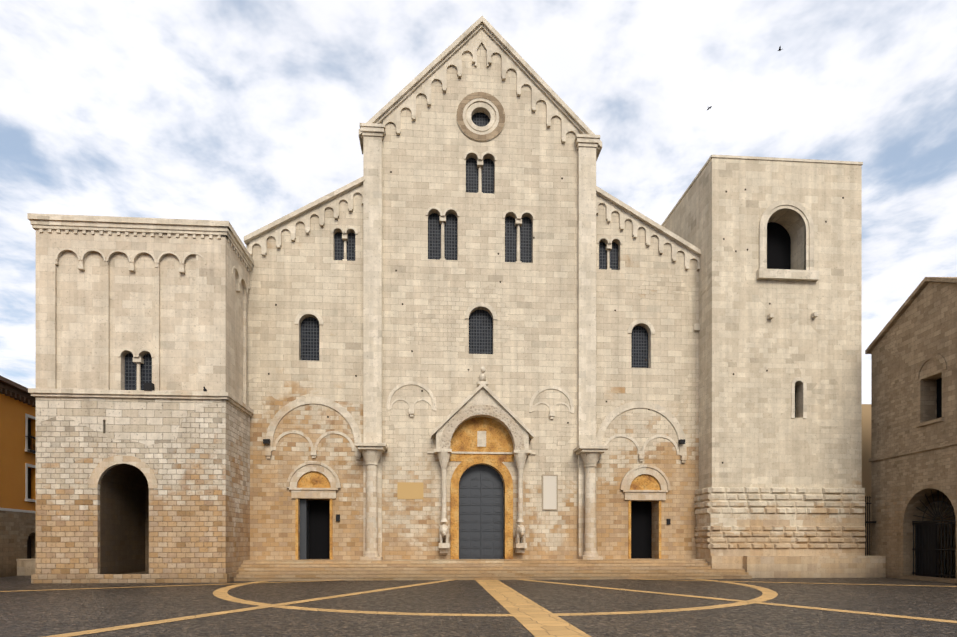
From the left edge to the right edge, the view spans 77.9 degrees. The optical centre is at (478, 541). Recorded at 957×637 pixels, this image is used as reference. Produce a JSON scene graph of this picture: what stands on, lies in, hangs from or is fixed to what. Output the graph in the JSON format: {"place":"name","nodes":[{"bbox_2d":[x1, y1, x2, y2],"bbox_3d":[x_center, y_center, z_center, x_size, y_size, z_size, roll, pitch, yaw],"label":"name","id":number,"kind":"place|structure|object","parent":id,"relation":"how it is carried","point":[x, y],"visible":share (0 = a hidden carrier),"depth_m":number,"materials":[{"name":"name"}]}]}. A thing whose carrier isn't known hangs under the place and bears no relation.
{"place":"outdoors","nodes":[
{"label":"outdoors","id":0,"kind":"place"},
{"bbox_2d":[0,510,35,576],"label":"building base wall","id":1,"kind":"structure","parent":0,"point":[17,529],"depth_m":36.84,"materials":[{"name":"stone"}]},
{"bbox_2d":[27,536,30,558],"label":"door","id":2,"kind":"structure","parent":1,"relation":"attached to","point":[29,548],"depth_m":39.41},
{"bbox_2d":[0,576,956,636],"bbox_3d":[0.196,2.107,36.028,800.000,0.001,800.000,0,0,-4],"label":"ground","id":3,"kind":"structure","parent":0,"point":[47,610],"depth_m":18.76,"materials":[{"name":"grey stone"}]},
{"bbox_2d":[0,394,35,510],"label":"orange house walls","id":4,"kind":"structure","parent":3,"relation":"on","point":[15,456],"depth_m":37.02,"materials":[{"name":"orange paint"}]},
{"bbox_2d":[0,375,35,406],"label":"roof eave","id":5,"kind":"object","parent":4,"relation":"attached to","point":[14,390],"depth_m":36.44,"materials":[{"name":"brown wood"}]},
{"bbox_2d":[0,413,35,512],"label":"orange house trim","id":6,"kind":"structure","parent":4,"relation":"attached to","point":[26,466],"depth_m":38.15,"materials":[{"name":"stone"}]},
{"bbox_2d":[26,419,35,498],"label":"windows","id":7,"kind":"structure","parent":4,"relation":"attached to","point":[30,437],"depth_m":39.02,"materials":[{"name":"black glass"}]},
{"bbox_2d":[16,559,35,575],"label":"stone block","id":8,"kind":"structure","parent":3,"relation":"on","point":[26,567],"depth_m":37.13,"materials":[{"name":"stone"}]},
{"bbox_2d":[100,464,148,573],"bbox_3d":[-18.539,-1.393,33.358,4.000,7.000,5.180,0,0,-4],"label":"arched passage","id":9,"kind":"object","parent":3,"relation":"on","point":[124,518],"visible":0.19,"depth_m":32.86,"materials":[{"name":"stone"}]},
{"bbox_2d":[31,396,249,582],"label":"tower walls","id":10,"kind":"structure","parent":3,"relation":"on","point":[193,455],"depth_m":30.67,"materials":[{"name":"stone"}]},
{"bbox_2d":[27,213,253,487],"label":"tower moldings","id":11,"kind":"structure","parent":10,"relation":"on","point":[119,225],"depth_m":30.51,"materials":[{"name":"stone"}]},
{"bbox_2d":[144,383,153,389],"bbox_3d":[-16.979,-7.983,30.555,0.400,0.380,0.400,0,0,-4],"label":"tower floodlight","id":12,"kind":"object","parent":11,"relation":"on","point":[148,386],"visible":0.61,"depth_m":30.36,"materials":[{"name":"black metal"}]},
{"bbox_2d":[36,229,249,404],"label":"tower","id":13,"kind":"structure","parent":10,"relation":"on","point":[188,329],"depth_m":30.73,"materials":[{"name":"stone"}]},
{"bbox_2d":[246,44,698,559],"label":"facade wall","id":14,"kind":"structure","parent":3,"relation":"on","point":[534,304],"depth_m":35.97,"materials":[{"name":"beige stone"}]},
{"bbox_2d":[300,499,308,558],"bbox_3d":[-10.575,-0.773,35.989,0.390,3.640,0.800,0,0,-4],"label":"side door leaf","id":15,"kind":"object","parent":14,"relation":"attached to","point":[304,528],"visible":1,"depth_m":35.60,"materials":[{"name":"grey wood"}]},
{"bbox_2d":[125,112,647,389],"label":"window grille","id":16,"kind":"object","parent":14,"relation":"attached to","point":[480,331],"depth_m":36.45,"materials":[{"name":"black metal"}]},
{"bbox_2d":[397,482,422,498],"bbox_3d":[-4.101,-3.088,35.697,1.560,1.010,0.030,0,0,-4],"label":"plaque","id":17,"kind":"object","parent":14,"relation":"attached to","point":[409,490],"visible":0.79,"depth_m":35.68,"materials":[{"name":"yellow"}]},
{"bbox_2d":[244,16,700,269],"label":"facade cornices","id":18,"kind":"object","parent":14,"relation":"attached to","point":[473,37],"visible":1,"depth_m":35.81,"materials":[{"name":"beige stone"}]},
{"bbox_2d":[263,439,684,523],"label":"wall fixtures","id":19,"kind":"object","parent":14,"relation":"attached to","point":[267,441],"depth_m":35.27,"materials":[{"name":"black metal"}]},
{"bbox_2d":[294,93,654,333],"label":"window surrounds","id":20,"kind":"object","parent":14,"relation":"attached to","point":[486,108],"depth_m":36.01,"materials":[{"name":"beige stone"}]},
{"bbox_2d":[265,381,686,499],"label":"blind arches","id":21,"kind":"structure","parent":14,"relation":"attached to","point":[297,473],"depth_m":35.69,"materials":[{"name":"beige stone"}]},
{"bbox_2d":[295,471,660,559],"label":"side door surrounds","id":22,"kind":"object","parent":14,"relation":"attached to","point":[313,479],"visible":0.94,"depth_m":35.34,"materials":[{"name":"stone"}]},
{"bbox_2d":[360,123,599,558],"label":"pilasters","id":23,"kind":"object","parent":14,"relation":"attached to","point":[373,134],"visible":0.73,"depth_m":35.27,"materials":[{"name":"beige stone"}]},
{"bbox_2d":[309,500,651,558],"bbox_3d":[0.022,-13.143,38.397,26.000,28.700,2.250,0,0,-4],"label":"side doorways","id":24,"kind":"structure","parent":14,"relation":"attached to","point":[319,529],"depth_m":36.59,"materials":[{"name":"black"}]},
{"bbox_2d":[457,92,504,140],"bbox_3d":[0.152,-25.843,35.950,2.960,2.960,0.030,0,0,-4],"label":"facade oculus band","id":25,"kind":"object","parent":14,"relation":"attached to","point":[496,131],"visible":0.98,"depth_m":35.94,"materials":[{"name":"beige stone"}]},
{"bbox_2d":[459,465,503,558],"bbox_3d":[0.156,-1.863,36.574,2.800,5.820,0.145,0,0,-4],"label":"portal door","id":26,"kind":"structure","parent":14,"relation":"attached to","point":[481,511],"depth_m":36.54,"materials":[{"name":"grey metal"}]},
{"bbox_2d":[427,367,535,552],"bbox_3d":[0.251,-4.913,35.279,6.600,11.140,1.642,0,0,-4],"label":"portal surround","id":27,"kind":"object","parent":14,"relation":"attached to","point":[482,393],"visible":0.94,"depth_m":35.32,"materials":[{"name":"beige stone"}]},
{"bbox_2d":[450,417,513,558],"bbox_3d":[0.192,-3.288,36.083,3.900,8.670,0.390,0,0,-4],"label":"door surround","id":28,"kind":"object","parent":14,"relation":"attached to","point":[464,438],"visible":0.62,"depth_m":35.97,"materials":[{"name":"stone"}]},
{"bbox_2d":[440,405,524,449],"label":"portal arch","id":29,"kind":"structure","parent":14,"relation":"attached to","point":[501,415],"depth_m":35.29,"materials":[{"name":"beige stone"}]},
{"bbox_2d":[542,474,557,509],"bbox_3d":[4.377,-3.038,36.306,0.980,2.190,0.060,0,0,-4],"label":"plaque frame","id":30,"kind":"object","parent":14,"relation":"attached to","point":[542,492],"visible":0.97,"depth_m":36.27,"materials":[{"name":"beige stone"}]},
{"bbox_2d":[543,476,556,508],"bbox_3d":[4.376,-3.038,36.316,0.820,2.030,0.040,0,0,-4],"label":"plaque","id":31,"kind":"object","parent":14,"relation":"attached to","point":[549,492],"visible":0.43,"depth_m":36.30,"materials":[{"name":"beige stone"}]},
{"bbox_2d":[268,171,843,463],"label":"putlog holes","id":32,"kind":"object","parent":14,"relation":"attached to","point":[614,310],"visible":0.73,"depth_m":35.63,"materials":[{"name":"brown"}]},
{"bbox_2d":[0,579,956,636],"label":"paving strips","id":33,"kind":"object","parent":3,"relation":"on","point":[534,619],"depth_m":18.40,"materials":[{"name":"stone"}]},
{"bbox_2d":[234,559,751,580],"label":"front steps","id":34,"kind":"structure","parent":3,"relation":"on","point":[414,569],"depth_m":33.79,"materials":[{"name":"stone"}]},
{"bbox_2d":[355,442,608,559],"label":"columns","id":35,"kind":"structure","parent":34,"relation":"on","point":[589,454],"depth_m":34.84,"materials":[{"name":"beige stone"}]},
{"bbox_2d":[213,579,777,615],"bbox_3d":[0.680,2.103,29.446,25.350,0.001,25.350,0,0,-4],"label":"paving circle","id":36,"kind":"object","parent":3,"relation":"on","point":[766,595],"visible":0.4,"depth_m":18.73,"materials":[{"name":"stone"}]},
{"bbox_2d":[663,158,861,488],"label":"tower walls","id":37,"kind":"structure","parent":3,"relation":"on","point":[752,433],"depth_m":35.66,"materials":[{"name":"stone"}]},
{"bbox_2d":[661,154,862,418],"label":"tower trim","id":38,"kind":"structure","parent":37,"relation":"attached to","point":[809,273],"depth_m":35.53,"materials":[{"name":"stone"}]},
{"bbox_2d":[767,222,795,417],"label":"tower windows","id":39,"kind":"structure","parent":37,"relation":"attached to","point":[778,247],"depth_m":37.18,"materials":[{"name":"black"}]},
{"bbox_2d":[694,487,885,577],"bbox_3d":[18.602,-0.438,35.529,11.337,5.690,3.323,0,0,12],"label":"tower base","id":40,"kind":"object","parent":3,"relation":"on","point":[786,532],"visible":0.85,"depth_m":35.30,"materials":[{"name":"stone"}]},
{"bbox_2d":[862,404,870,555],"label":"house","id":41,"kind":"structure","parent":3,"relation":"on","point":[866,446],"depth_m":42.05,"materials":[{"name":"beige paint"}]},
{"bbox_2d":[865,496,875,555],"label":"metal gate","id":42,"kind":"structure","parent":3,"relation":"on","point":[867,521],"depth_m":36.57,"materials":[{"name":"black metal"}]},
{"bbox_2d":[871,282,956,583],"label":"building walls","id":43,"kind":"structure","parent":3,"relation":"on","point":[903,403],"depth_m":33.47,"materials":[{"name":"brown stone"}]},
{"bbox_2d":[865,277,956,461],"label":"building trim","id":44,"kind":"structure","parent":43,"relation":"attached to","point":[921,286],"depth_m":32.41,"materials":[{"name":"beige stone"}]},
{"bbox_2d":[912,490,955,578],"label":"iron gate","id":45,"kind":"structure","parent":43,"relation":"attached to","point":[925,549],"depth_m":32.55,"materials":[{"name":"black metal"}]},
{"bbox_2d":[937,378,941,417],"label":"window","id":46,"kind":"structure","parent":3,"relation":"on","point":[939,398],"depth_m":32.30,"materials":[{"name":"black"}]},
{"bbox_2d":[0,0,956,403],"label":"sky","id":47,"kind":"structure","parent":0,"point":[246,114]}
]}

